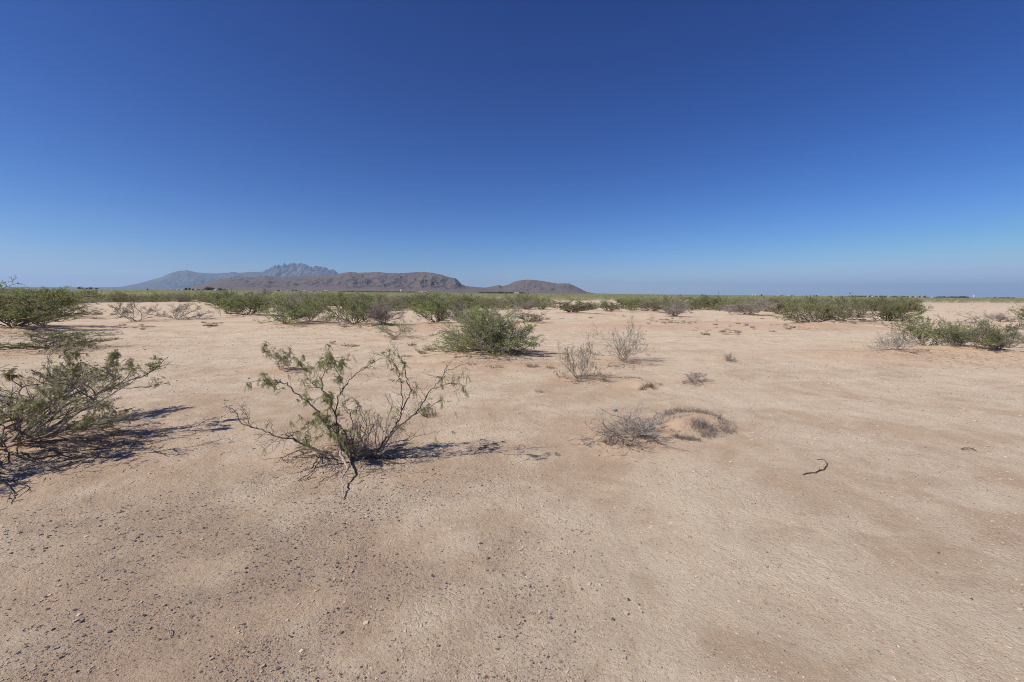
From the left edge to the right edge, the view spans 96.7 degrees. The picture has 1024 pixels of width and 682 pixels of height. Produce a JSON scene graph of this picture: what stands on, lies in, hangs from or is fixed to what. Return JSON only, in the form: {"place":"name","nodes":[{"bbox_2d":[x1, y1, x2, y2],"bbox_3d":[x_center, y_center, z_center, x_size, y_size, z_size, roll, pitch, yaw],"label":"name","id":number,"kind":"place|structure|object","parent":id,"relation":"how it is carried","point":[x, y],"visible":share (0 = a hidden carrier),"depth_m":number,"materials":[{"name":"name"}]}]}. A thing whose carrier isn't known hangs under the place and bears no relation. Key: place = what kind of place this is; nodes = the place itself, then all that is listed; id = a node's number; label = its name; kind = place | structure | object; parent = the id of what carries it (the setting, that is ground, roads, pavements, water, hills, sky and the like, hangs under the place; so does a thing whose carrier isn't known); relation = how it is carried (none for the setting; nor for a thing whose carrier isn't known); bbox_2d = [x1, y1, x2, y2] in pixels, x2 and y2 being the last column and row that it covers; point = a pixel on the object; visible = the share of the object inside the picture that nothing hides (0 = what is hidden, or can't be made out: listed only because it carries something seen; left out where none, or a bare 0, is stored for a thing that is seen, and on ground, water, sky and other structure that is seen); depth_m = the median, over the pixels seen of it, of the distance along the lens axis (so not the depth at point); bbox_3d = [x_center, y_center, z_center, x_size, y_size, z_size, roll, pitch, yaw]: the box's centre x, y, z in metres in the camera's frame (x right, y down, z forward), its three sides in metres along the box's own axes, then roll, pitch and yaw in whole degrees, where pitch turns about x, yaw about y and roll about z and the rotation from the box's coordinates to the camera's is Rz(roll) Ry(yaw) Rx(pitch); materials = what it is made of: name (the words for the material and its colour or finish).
{"place":"outdoors","nodes":[
{"label":"outdoors","id":0,"kind":"place"},
{"bbox_2d":[0,263,337,289],"bbox_3d":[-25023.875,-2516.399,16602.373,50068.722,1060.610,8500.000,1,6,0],"label":"mountains","id":1,"kind":"structure","parent":0,"point":[180,279],"depth_m":16002.06,"materials":[{"name":"stone"}]},
{"bbox_2d":[180,272,509,292],"bbox_3d":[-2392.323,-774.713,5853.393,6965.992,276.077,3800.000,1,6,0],"label":"brown hills","id":2,"kind":"structure","parent":0,"point":[392,282],"depth_m":5397.65,"materials":[{"name":"stone"}]},
{"bbox_2d":[0,288,1023,681],"bbox_3d":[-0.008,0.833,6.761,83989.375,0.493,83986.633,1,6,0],"label":"ground","id":3,"kind":"structure","parent":0,"point":[828,644],"depth_m":3.43,"materials":[{"name":"sand"}]},
{"bbox_2d":[0,287,43,305],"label":"mesquite shrub","id":4,"kind":"object","parent":3,"relation":"on","point":[24,289],"visible":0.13,"depth_m":30.79,"materials":[{"name":"green plant"}]},
{"bbox_2d":[9,286,43,307],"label":"mesquite shrub","id":5,"kind":"object","parent":3,"relation":"on","point":[27,292],"visible":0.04,"depth_m":35.08,"materials":[{"name":"green plant"}]},
{"bbox_2d":[16,287,65,304],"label":"mesquite shrub","id":6,"kind":"object","parent":3,"relation":"on","point":[45,290],"visible":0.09,"depth_m":33.13,"materials":[{"name":"green plant"}]},
{"bbox_2d":[0,277,105,327],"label":"mesquite shrub","id":7,"kind":"object","parent":3,"relation":"on","point":[30,312],"visible":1,"depth_m":17.15,"materials":[{"name":"green plant"}]},
{"bbox_2d":[4,294,107,316],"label":"mesquite shrub","id":8,"kind":"object","parent":3,"relation":"on","point":[95,312],"visible":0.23,"depth_m":23.96,"materials":[{"name":"green plant"}]},
{"bbox_2d":[0,328,122,355],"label":"mesquite shrub","id":9,"kind":"object","parent":3,"relation":"on","point":[53,336],"visible":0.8,"depth_m":11.92,"materials":[{"name":"green plant"}]},
{"bbox_2d":[0,330,177,501],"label":"mesquite shrub","id":10,"kind":"object","parent":3,"relation":"on","point":[29,406],"visible":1,"depth_m":4.67,"materials":[{"name":"green plant"}]},
{"bbox_2d":[79,294,104,302],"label":"mesquite shrub","id":11,"kind":"object","parent":3,"relation":"on","point":[96,300],"visible":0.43,"depth_m":50.59,"materials":[{"name":"green plant"}]},
{"bbox_2d":[77,290,109,298],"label":"mesquite shrub","id":12,"kind":"object","parent":3,"relation":"on","point":[95,294],"visible":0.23,"depth_m":55.74,"materials":[{"name":"green plant"}]},
{"bbox_2d":[91,292,128,301],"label":"mesquite shrub","id":13,"kind":"object","parent":3,"relation":"on","point":[112,298],"visible":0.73,"depth_m":55.36,"materials":[{"name":"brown plant"}]},
{"bbox_2d":[107,290,135,297],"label":"mesquite shrub","id":14,"kind":"object","parent":3,"relation":"on","point":[125,293],"visible":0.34,"depth_m":59.88,"materials":[{"name":"green plant"}]},
{"bbox_2d":[106,297,160,320],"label":"mesquite shrub","id":15,"kind":"object","parent":3,"relation":"on","point":[125,310],"visible":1,"depth_m":21.91,"materials":[{"name":"brown plant"}]},
{"bbox_2d":[120,294,150,301],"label":"mesquite shrub","id":16,"kind":"object","parent":3,"relation":"on","point":[133,297],"visible":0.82,"depth_m":56.92,"materials":[{"name":"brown plant"}]},
{"bbox_2d":[136,293,163,301],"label":"mesquite shrub","id":17,"kind":"object","parent":3,"relation":"on","point":[156,295],"visible":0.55,"depth_m":60.56,"materials":[{"name":"green plant"}]},
{"bbox_2d":[142,294,165,301],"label":"mesquite shrub","id":18,"kind":"object","parent":3,"relation":"on","point":[154,297],"visible":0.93,"depth_m":57.91,"materials":[{"name":"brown plant"}]},
{"bbox_2d":[149,291,174,301],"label":"mesquite shrub","id":19,"kind":"object","parent":3,"relation":"on","point":[168,299],"visible":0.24,"depth_m":63.40,"materials":[{"name":"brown plant"}]},
{"bbox_2d":[164,294,192,301],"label":"bare shrub","id":20,"kind":"object","parent":3,"relation":"on","point":[179,298],"visible":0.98,"depth_m":56.90,"materials":[{"name":"grey plant"}]},
{"bbox_2d":[142,302,215,319],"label":"mesquite shrub","id":21,"kind":"object","parent":3,"relation":"on","point":[180,308],"visible":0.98,"depth_m":23.71,"materials":[{"name":"brown plant"}]},
{"bbox_2d":[185,290,211,301],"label":"mesquite shrub","id":22,"kind":"object","parent":3,"relation":"on","point":[202,296],"visible":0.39,"depth_m":57.57,"materials":[{"name":"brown plant"}]},
{"bbox_2d":[195,292,237,307],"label":"mesquite shrub","id":23,"kind":"object","parent":3,"relation":"on","point":[216,296],"visible":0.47,"depth_m":41.60,"materials":[{"name":"green plant"}]},
{"bbox_2d":[201,287,242,304],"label":"mesquite shrub","id":24,"kind":"object","parent":3,"relation":"on","point":[231,293],"visible":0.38,"depth_m":46.93,"materials":[{"name":"green plant"}]},
{"bbox_2d":[211,294,260,308],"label":"mesquite shrub","id":25,"kind":"object","parent":3,"relation":"on","point":[237,299],"visible":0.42,"depth_m":38.82,"materials":[{"name":"green plant"}]},
{"bbox_2d":[214,291,275,314],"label":"mesquite shrub","id":26,"kind":"object","parent":3,"relation":"on","point":[241,308],"visible":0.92,"depth_m":27.41,"materials":[{"name":"green plant"}]},
{"bbox_2d":[261,341,295,369],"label":"mesquite shrub","id":27,"kind":"object","parent":3,"relation":"on","point":[282,358],"visible":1,"depth_m":9.16,"materials":[{"name":"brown plant"}]},
{"bbox_2d":[252,292,315,323],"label":"mesquite shrub","id":28,"kind":"object","parent":3,"relation":"on","point":[282,310],"visible":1,"depth_m":20.38,"materials":[{"name":"green plant"}]},
{"bbox_2d":[270,295,303,307],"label":"bare shrub","id":29,"kind":"object","parent":3,"relation":"on","point":[296,301],"visible":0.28,"depth_m":41.50,"materials":[{"name":"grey plant"}]},
{"bbox_2d":[278,290,327,306],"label":"mesquite shrub","id":30,"kind":"object","parent":3,"relation":"on","point":[306,296],"visible":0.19,"depth_m":43.80,"materials":[{"name":"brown plant"}]},
{"bbox_2d":[281,293,333,321],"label":"mesquite shrub","id":31,"kind":"object","parent":3,"relation":"on","point":[318,312],"visible":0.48,"depth_m":21.65,"materials":[{"name":"green plant"}]},
{"bbox_2d":[323,293,348,305],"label":"mesquite shrub","id":32,"kind":"object","parent":3,"relation":"on","point":[328,300],"visible":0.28,"depth_m":48.48,"materials":[{"name":"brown plant"}]},
{"bbox_2d":[307,288,381,325],"bbox_3d":[-7.309,-1.526,20.044,3.411,1.642,3.312,1,6,0],"label":"mesquite shrub","id":33,"kind":"object","parent":3,"relation":"on","point":[359,313],"visible":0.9,"depth_m":19.72,"materials":[{"name":"green plant"}]},
{"bbox_2d":[219,335,470,498],"bbox_3d":[-1.464,0.576,3.995,2.246,1.198,1.146,-1,6,-11],"label":"mesquite shrub","id":34,"kind":"object","parent":3,"relation":"on","point":[329,398],"visible":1,"depth_m":4.23,"materials":[{"name":"green plant"}]},
{"bbox_2d":[339,291,414,292],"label":"orchard","id":35,"kind":"object","parent":3,"relation":"on","point":[378,291],"visible":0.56,"depth_m":1108.63,"materials":[{"name":"green plant"}]},
{"bbox_2d":[369,292,387,308],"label":"mesquite shrub","id":36,"kind":"object","parent":3,"relation":"on","point":[378,298],"visible":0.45,"depth_m":42.68,"materials":[{"name":"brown plant"}]},
{"bbox_2d":[359,299,406,323],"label":"bare shrub","id":37,"kind":"object","parent":3,"relation":"on","point":[378,315],"visible":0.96,"depth_m":19.84,"materials":[{"name":"grey plant"}]},
{"bbox_2d":[373,296,409,310],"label":"mesquite shrub","id":38,"kind":"object","parent":3,"relation":"on","point":[394,304],"visible":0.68,"depth_m":41.08,"materials":[{"name":"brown plant"}]},
{"bbox_2d":[371,317,417,336],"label":"mesquite shrub","id":39,"kind":"object","parent":3,"relation":"on","point":[396,324],"visible":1,"depth_m":15.61,"materials":[{"name":"brown plant"}]},
{"bbox_2d":[397,292,428,304],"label":"mesquite shrub","id":40,"kind":"object","parent":3,"relation":"on","point":[411,300],"visible":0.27,"depth_m":48.90,"materials":[{"name":"green plant"}]},
{"bbox_2d":[412,293,443,310],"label":"mesquite shrub","id":41,"kind":"object","parent":3,"relation":"on","point":[422,298],"visible":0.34,"depth_m":41.83,"materials":[{"name":"green plant"}]},
{"bbox_2d":[420,408,439,417],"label":"dry grass tuft","id":42,"kind":"object","parent":3,"relation":"on","point":[426,415],"visible":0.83,"depth_m":5.92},
{"bbox_2d":[394,290,468,322],"bbox_3d":[-3.859,-1.619,21.437,3.068,1.540,2.812,-3,7,-30],"label":"mesquite shrub","id":43,"kind":"object","parent":3,"relation":"on","point":[435,306],"visible":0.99,"depth_m":21.24,"materials":[{"name":"green plant"}]},
{"bbox_2d":[437,292,475,309],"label":"mesquite shrub","id":44,"kind":"object","parent":3,"relation":"on","point":[457,299],"visible":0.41,"depth_m":43.96,"materials":[{"name":"green plant"}]},
{"bbox_2d":[439,299,483,322],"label":"bare shrub","id":45,"kind":"object","parent":3,"relation":"on","point":[456,308],"visible":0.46,"depth_m":21.27,"materials":[{"name":"grey plant"}]},
{"bbox_2d":[450,299,478,308],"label":"mesquite shrub","id":46,"kind":"object","parent":3,"relation":"on","point":[468,305],"visible":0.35,"depth_m":46.20,"materials":[{"name":"green plant"}]},
{"bbox_2d":[458,292,483,307],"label":"mesquite shrub","id":47,"kind":"object","parent":3,"relation":"on","point":[466,298],"visible":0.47,"depth_m":49.64,"materials":[{"name":"green plant"}]},
{"bbox_2d":[415,301,546,356],"bbox_3d":[-0.734,-0.362,11.671,3.360,1.354,2.714,1,6,0],"label":"mesquite shrub","id":48,"kind":"object","parent":3,"relation":"on","point":[476,335],"visible":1,"depth_m":11.40,"materials":[{"name":"green plant"}]},
{"bbox_2d":[469,299,498,308],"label":"mesquite shrub","id":49,"kind":"object","parent":3,"relation":"on","point":[489,302],"visible":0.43,"depth_m":46.43,"materials":[{"name":"green plant"}]},
{"bbox_2d":[452,298,521,326],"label":"mesquite shrub","id":50,"kind":"object","parent":3,"relation":"on","point":[496,313],"visible":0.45,"depth_m":19.46,"materials":[{"name":"green plant"}]},
{"bbox_2d":[485,298,510,309],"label":"mesquite shrub","id":51,"kind":"object","parent":3,"relation":"on","point":[502,306],"visible":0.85,"depth_m":44.15,"materials":[{"name":"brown plant"}]},
{"bbox_2d":[478,292,523,293],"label":"orchard","id":52,"kind":"object","parent":3,"relation":"on","point":[500,292],"visible":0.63,"depth_m":1104.76,"materials":[{"name":"green plant"}]},
{"bbox_2d":[494,292,523,307],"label":"mesquite shrub","id":53,"kind":"object","parent":3,"relation":"on","point":[509,299],"visible":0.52,"depth_m":51.06,"materials":[{"name":"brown plant"}]},
{"bbox_2d":[0,321,1022,513],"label":"plant litter","id":54,"kind":"object","parent":3,"relation":"on","point":[367,444],"visible":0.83,"depth_m":4.50,"materials":[{"name":"brown plant"}]},
{"bbox_2d":[0,288,1023,308],"bbox_3d":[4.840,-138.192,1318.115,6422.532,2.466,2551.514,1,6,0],"label":"distant scrub","id":55,"kind":"object","parent":3,"relation":"on","point":[559,297],"visible":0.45,"depth_m":132.62,"materials":[{"name":"green plant"}]},
{"bbox_2d":[0,322,1023,681],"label":"soil clods","id":56,"kind":"object","parent":3,"relation":"on","point":[628,612],"visible":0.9,"depth_m":3.07,"materials":[{"name":"soil"}]},
{"bbox_2d":[511,299,539,309],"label":"bare shrub","id":57,"kind":"object","parent":3,"relation":"on","point":[524,305],"visible":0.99,"depth_m":45.20,"materials":[{"name":"grey plant"}]},
{"bbox_2d":[511,295,543,307],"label":"mesquite shrub","id":58,"kind":"object","parent":3,"relation":"on","point":[526,300],"visible":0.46,"depth_m":47.77,"materials":[{"name":"green plant"}]},
{"bbox_2d":[512,310,550,321],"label":"mesquite shrub","id":59,"kind":"object","parent":3,"relation":"on","point":[522,316],"visible":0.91,"depth_m":24.01,"materials":[{"name":"green plant"}]},
{"bbox_2d":[531,301,551,308],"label":"mesquite shrub","id":60,"kind":"object","parent":3,"relation":"on","point":[544,305],"visible":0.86,"depth_m":46.31,"materials":[{"name":"green plant"}]},
{"bbox_2d":[544,299,605,311],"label":"mesquite shrub","id":61,"kind":"object","parent":3,"relation":"on","point":[575,306],"visible":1,"depth_m":35.15,"materials":[{"name":"green plant"}]},
{"bbox_2d":[552,332,610,381],"bbox_3d":[1.298,0.275,8.528,0.811,0.918,1.084,-4,7,-35],"label":"bare shrub","id":62,"kind":"object","parent":3,"relation":"on","point":[586,360],"visible":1,"depth_m":8.56,"materials":[{"name":"grey plant"}]},
{"bbox_2d":[601,436,620,444],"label":"dry grass tuft","id":63,"kind":"object","parent":3,"relation":"on","point":[608,441],"visible":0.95,"depth_m":4.82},
{"bbox_2d":[594,297,637,309],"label":"mesquite shrub","id":64,"kind":"object","parent":3,"relation":"on","point":[617,306],"visible":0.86,"depth_m":39.75,"materials":[{"name":"green plant"}]},
{"bbox_2d":[584,314,657,360],"bbox_3d":[2.517,-0.070,10.609,1.547,1.126,1.443,1,6,0],"label":"bare shrub","id":65,"kind":"object","parent":3,"relation":"on","point":[620,348],"visible":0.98,"depth_m":10.62,"materials":[{"name":"grey plant"}]},
{"bbox_2d":[565,399,687,445],"bbox_3d":[1.217,0.875,5.037,1.332,0.336,1.149,1,6,0],"label":"dead shrub","id":66,"kind":"object","parent":3,"relation":"on","point":[640,430],"visible":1,"depth_m":4.95,"materials":[{"name":"grey plant"}]},
{"bbox_2d":[623,296,649,307],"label":"mesquite shrub","id":67,"kind":"object","parent":3,"relation":"on","point":[634,302],"visible":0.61,"depth_m":54.76,"materials":[{"name":"green plant"}]},
{"bbox_2d":[638,381,657,389],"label":"dry grass","id":68,"kind":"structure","parent":3,"relation":"on","point":[646,386],"depth_m":7.80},
{"bbox_2d":[625,298,679,310],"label":"mesquite shrub","id":69,"kind":"object","parent":3,"relation":"on","point":[653,304],"visible":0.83,"depth_m":38.24,"materials":[{"name":"green plant"}]},
{"bbox_2d":[658,301,693,315],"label":"bare shrub","id":70,"kind":"object","parent":3,"relation":"on","point":[674,311],"visible":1,"depth_m":31.84,"materials":[{"name":"grey plant"}]},
{"bbox_2d":[673,431,703,442],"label":"dry grass","id":71,"kind":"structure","parent":3,"relation":"on","point":[687,438],"depth_m":4.97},
{"bbox_2d":[681,301,702,309],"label":"mesquite shrub","id":72,"kind":"object","parent":3,"relation":"on","point":[695,306],"visible":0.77,"depth_m":49.09,"materials":[{"name":"green plant"}]},
{"bbox_2d":[655,406,738,433],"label":"dry grass","id":73,"kind":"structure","parent":3,"relation":"on","point":[670,412],"depth_m":5.95,"materials":[{"name":"plant"}]},
{"bbox_2d":[680,371,715,382],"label":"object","id":74,"kind":"object","parent":3,"relation":"on","point":[696,376],"visible":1,"depth_m":8.47,"materials":[{"name":"grey plant"}]},
{"bbox_2d":[682,417,722,438],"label":"dry grass","id":75,"kind":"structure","parent":3,"relation":"on","point":[708,426],"depth_m":5.21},
{"bbox_2d":[690,299,719,309],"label":"mesquite shrub","id":76,"kind":"object","parent":3,"relation":"on","point":[704,306],"visible":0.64,"depth_m":51.13,"materials":[{"name":"green plant"}]},
{"bbox_2d":[682,294,733,306],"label":"mesquite shrub","id":77,"kind":"object","parent":3,"relation":"on","point":[713,300],"visible":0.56,"depth_m":53.91,"materials":[{"name":"green plant"}]},
{"bbox_2d":[707,302,728,310],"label":"mesquite shrub","id":78,"kind":"object","parent":3,"relation":"on","point":[717,307],"visible":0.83,"depth_m":48.58,"materials":[{"name":"green plant"}]},
{"bbox_2d":[707,297,737,309],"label":"mesquite shrub","id":79,"kind":"object","parent":3,"relation":"on","point":[735,301],"visible":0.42,"depth_m":50.67,"materials":[{"name":"green plant"}]},
{"bbox_2d":[723,352,736,360],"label":"dry shrub","id":80,"kind":"object","parent":3,"relation":"on","point":[728,357],"visible":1,"depth_m":11.01,"materials":[{"name":"plant"}]},
{"bbox_2d":[716,297,779,313],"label":"bare shrub","id":81,"kind":"object","parent":3,"relation":"on","point":[744,306],"visible":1,"depth_m":36.34,"materials":[{"name":"grey plant"}]},
{"bbox_2d":[746,296,782,310],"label":"mesquite shrub","id":82,"kind":"object","parent":3,"relation":"on","point":[772,300],"visible":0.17,"depth_m":47.27,"materials":[{"name":"green plant"}]},
{"bbox_2d":[748,296,814,313],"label":"mesquite shrub","id":83,"kind":"object","parent":3,"relation":"on","point":[779,306],"visible":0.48,"depth_m":37.86,"materials":[{"name":"green plant"}]},
{"bbox_2d":[780,294,805,311],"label":"mesquite shrub","id":84,"kind":"object","parent":3,"relation":"on","point":[790,300],"visible":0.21,"depth_m":47.28,"materials":[{"name":"green plant"}]},
{"bbox_2d":[771,295,857,322],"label":"mesquite shrub","id":85,"kind":"object","parent":3,"relation":"on","point":[793,309],"visible":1,"depth_m":23.74,"materials":[{"name":"green plant"}]},
{"bbox_2d":[805,293,879,321],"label":"mesquite shrub","id":86,"kind":"object","parent":3,"relation":"on","point":[857,314],"visible":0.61,"depth_m":28.36,"materials":[{"name":"green plant"}]},
{"bbox_2d":[860,295,901,309],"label":"mesquite shrub","id":87,"kind":"object","parent":3,"relation":"on","point":[882,301],"visible":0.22,"depth_m":50.28,"materials":[{"name":"green plant"}]},
{"bbox_2d":[867,299,905,311],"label":"mesquite shrub","id":88,"kind":"object","parent":3,"relation":"on","point":[890,303],"visible":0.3,"depth_m":47.81,"materials":[{"name":"green plant"}]},
{"bbox_2d":[845,295,928,297],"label":"tree line","id":89,"kind":"object","parent":3,"relation":"on","point":[880,296],"visible":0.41,"depth_m":1008.23,"materials":[{"name":"green plant"}]},
{"bbox_2d":[849,296,932,321],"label":"mesquite shrub","id":90,"kind":"object","parent":3,"relation":"on","point":[889,312],"visible":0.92,"depth_m":28.67,"materials":[{"name":"green plant"}]},
{"bbox_2d":[862,329,927,349],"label":"dead shrub","id":91,"kind":"object","parent":3,"relation":"on","point":[897,344],"visible":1,"depth_m":12.13,"materials":[{"name":"grey plant"}]},
{"bbox_2d":[881,312,972,345],"bbox_3d":[11.965,-0.321,13.115,2.150,1.006,1.377,5,8,37],"label":"mesquite shrub","id":92,"kind":"object","parent":3,"relation":"on","point":[912,329],"visible":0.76,"depth_m":13.11,"materials":[{"name":"green plant"}]},
{"bbox_2d":[920,319,1004,346],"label":"mesquite shrub","id":93,"kind":"object","parent":3,"relation":"on","point":[956,334],"visible":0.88,"depth_m":12.24,"materials":[{"name":"green plant"}]},
{"bbox_2d":[955,311,1000,322],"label":"dry shrub","id":94,"kind":"object","parent":3,"relation":"on","point":[978,317],"visible":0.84,"depth_m":28.87,"materials":[{"name":"grey plant"}]},
{"bbox_2d":[964,313,1023,350],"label":"mesquite shrub","id":95,"kind":"object","parent":3,"relation":"on","point":[998,339],"visible":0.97,"depth_m":11.74,"materials":[{"name":"green plant"}]},
{"bbox_2d":[982,311,1022,321],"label":"bare shrub","id":96,"kind":"object","parent":3,"relation":"on","point":[1001,317],"visible":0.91,"depth_m":29.73,"materials":[{"name":"grey plant"}]},
{"bbox_2d":[1006,303,1023,320],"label":"mesquite shrub","id":97,"kind":"object","parent":3,"relation":"on","point":[1022,315],"visible":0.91,"depth_m":29.28,"materials":[{"name":"green plant"}]},
{"bbox_2d":[1009,329,1023,341],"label":"bare shrub","id":98,"kind":"object","parent":3,"relation":"on","point":[1019,335],"visible":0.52,"depth_m":15.52,"materials":[{"name":"grey plant"}]},
{"bbox_2d":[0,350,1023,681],"bbox_3d":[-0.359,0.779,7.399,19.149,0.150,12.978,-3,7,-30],"label":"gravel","id":99,"kind":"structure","parent":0,"point":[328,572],"depth_m":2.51,"materials":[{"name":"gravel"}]},
{"bbox_2d":[0,0,1023,297],"label":"sky","id":100,"kind":"structure","parent":0,"point":[676,147],"materials":[{"name":"blue"}]},
{"bbox_2d":[487,280,664,294],"bbox_3d":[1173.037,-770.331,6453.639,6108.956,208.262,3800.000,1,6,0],"label":"brown hill","id":101,"kind":"structure","parent":0,"point":[531,286],"depth_m":6025.18,"materials":[{"name":"stone"}]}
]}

